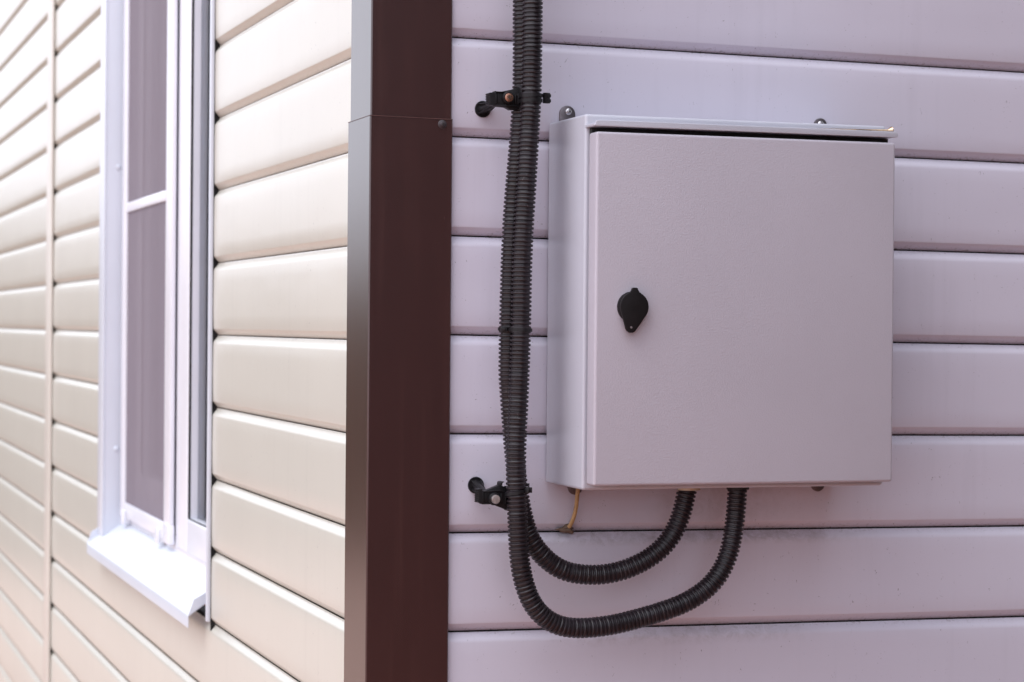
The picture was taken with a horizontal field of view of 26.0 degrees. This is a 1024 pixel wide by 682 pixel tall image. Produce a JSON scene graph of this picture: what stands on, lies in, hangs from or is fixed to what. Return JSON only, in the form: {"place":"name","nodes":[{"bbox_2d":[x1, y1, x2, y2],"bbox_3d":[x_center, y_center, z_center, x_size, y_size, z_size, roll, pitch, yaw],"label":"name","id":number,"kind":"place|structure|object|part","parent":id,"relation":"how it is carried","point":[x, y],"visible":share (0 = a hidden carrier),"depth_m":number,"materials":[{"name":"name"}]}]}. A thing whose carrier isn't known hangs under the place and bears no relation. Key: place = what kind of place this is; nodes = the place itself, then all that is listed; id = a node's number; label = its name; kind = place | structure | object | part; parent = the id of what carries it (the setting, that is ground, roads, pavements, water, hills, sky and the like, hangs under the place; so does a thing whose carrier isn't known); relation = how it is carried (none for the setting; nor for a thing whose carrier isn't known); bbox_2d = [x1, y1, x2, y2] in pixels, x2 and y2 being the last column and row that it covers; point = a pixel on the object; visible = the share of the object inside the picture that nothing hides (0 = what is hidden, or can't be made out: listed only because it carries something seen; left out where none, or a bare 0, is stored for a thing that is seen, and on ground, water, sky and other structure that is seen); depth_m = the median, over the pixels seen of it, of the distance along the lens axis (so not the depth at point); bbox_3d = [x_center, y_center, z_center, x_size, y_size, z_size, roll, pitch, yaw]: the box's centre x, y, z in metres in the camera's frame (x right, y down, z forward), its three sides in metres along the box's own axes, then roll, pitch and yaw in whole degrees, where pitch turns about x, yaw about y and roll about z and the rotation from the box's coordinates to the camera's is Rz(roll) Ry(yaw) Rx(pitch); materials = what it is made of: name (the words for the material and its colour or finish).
{"place":"outdoors","nodes":[
{"label":"outdoors","id":0,"kind":"place"},
{"label":"ground","id":1,"kind":"structure","parent":0,"visible":0},
{"bbox_2d":[0,0,351,681],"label":"siding wall","id":2,"kind":"structure","parent":1,"relation":"on","point":[72,609],"depth_m":3.37,"materials":[{"name":"beige plastic"}]},
{"bbox_2d":[87,0,214,627],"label":"window","id":3,"kind":"structure","parent":2,"relation":"attached to","point":[174,580],"depth_m":3.94,"materials":[{"name":"white plastic"}]},
{"bbox_2d":[120,0,177,544],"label":"insect screen","id":4,"kind":"object","parent":3,"relation":"attached to","point":[148,265],"visible":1,"depth_m":4.23,"materials":[{"name":"grey fabric"}]},
{"bbox_2d":[448,0,1023,681],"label":"siding wall","id":5,"kind":"structure","parent":1,"relation":"on","point":[912,570],"depth_m":2.71,"materials":[{"name":"purple plastic"}]},
{"bbox_2d":[344,115,452,681],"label":"corner trim","id":6,"kind":"structure","parent":5,"relation":"attached to","point":[399,240],"depth_m":2.55,"materials":[{"name":"brown metal"}]},
{"bbox_2d":[351,0,451,120],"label":"corner trim","id":7,"kind":"structure","parent":5,"relation":"attached to","point":[401,57],"depth_m":2.55,"materials":[{"name":"brown metal"}]},
{"bbox_2d":[468,477,508,510],"bbox_3d":[-0.030,0.175,2.543,0.040,0.034,0.079,0,0,-18],"label":"conduit clip","id":8,"kind":"object","parent":5,"relation":"attached to","point":[495,495],"visible":1,"depth_m":2.52,"materials":[{"name":"black plastic"}]},
{"bbox_2d":[475,85,522,117],"bbox_3d":[-0.017,-0.275,2.545,0.041,0.032,0.076,0,0,-18],"label":"conduit clip","id":9,"kind":"object","parent":5,"relation":"attached to","point":[507,99],"visible":1,"depth_m":2.52,"materials":[{"name":"black plastic"}]},
{"bbox_2d":[555,523,573,533],"bbox_3d":[0.062,0.221,2.618,0.023,0.013,0.014,0,0,-18],"label":"putty lump","id":10,"kind":"object","parent":5,"relation":"attached to","point":[564,529],"visible":1,"depth_m":2.61,"materials":[{"name":"brown"}]},
{"bbox_2d":[546,106,897,494],"bbox_3d":[0.245,-0.045,2.581,0.376,0.458,0.173,0,0,-18],"label":"electrical cabinet","id":11,"kind":"object","parent":5,"relation":"attached to","point":[720,303],"visible":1,"depth_m":2.51,"materials":[{"name":"grey metal"}]},
{"bbox_2d":[567,488,579,527],"bbox_3d":[0.072,0.193,2.607,0.009,0.058,0.025,0,0,-18],"label":"wire","id":12,"kind":"object","parent":11,"relation":"attached to","point":[575,510],"visible":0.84,"depth_m":2.60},
{"bbox_2d":[498,0,696,584],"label":"corrugated conduit","id":13,"kind":"object","parent":11,"relation":"attached to","point":[546,558],"visible":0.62,"depth_m":2.54,"materials":[{"name":"black plastic"}]},
{"bbox_2d":[505,483,531,495],"bbox_3d":[0.006,0.169,2.527,0.030,0.012,0.051,0,0,-5],"label":"cable tie","id":14,"kind":"object","parent":13,"relation":"attached to","point":[528,489],"visible":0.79,"depth_m":2.50,"materials":[{"name":"black plastic"}]},
{"bbox_2d":[506,0,746,637],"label":"corrugated conduit","id":15,"kind":"object","parent":11,"relation":"attached to","point":[546,618],"visible":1,"depth_m":2.51,"materials":[{"name":"black plastic"}]},
{"bbox_2d":[498,326,531,331],"bbox_3d":[0.002,-0.013,2.524,0.035,0.006,0.050,0,0,-18],"label":"cable tie","id":16,"kind":"object","parent":15,"relation":"attached to","point":[503,329],"visible":0.94,"depth_m":2.51,"materials":[{"name":"black plastic"}]},
{"bbox_2d":[518,93,550,97],"bbox_3d":[0.017,-0.278,2.527,0.032,0.006,0.049,0,0,-41],"label":"cable tie","id":17,"kind":"object","parent":15,"relation":"attached to","point":[545,95],"visible":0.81,"depth_m":2.51,"materials":[{"name":"black plastic"}]},
{"bbox_2d":[518,98,550,103],"bbox_3d":[0.017,-0.273,2.526,0.032,0.006,0.049,0,0,-41],"label":"cable tie","id":18,"kind":"object","parent":15,"relation":"attached to","point":[545,100],"visible":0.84,"depth_m":2.51,"materials":[{"name":"black plastic"}]},
{"bbox_3d":[0.265,-0.034,2.516,0.369,0.392,0.037,0,0,-18],"label":"door","id":19,"kind":"part","parent":11,"relation":"part of","materials":[{"name":"grey metal"}]},
{"bbox_2d":[815,127,893,131],"bbox_3d":[0.390,-0.245,2.567,0.110,0.010,0.010,0,0,-18],"label":"metal strip","id":20,"kind":"object","parent":11,"relation":"on","point":[890,129],"visible":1,"depth_m":2.58,"materials":[{"name":"white metal"}]}
]}

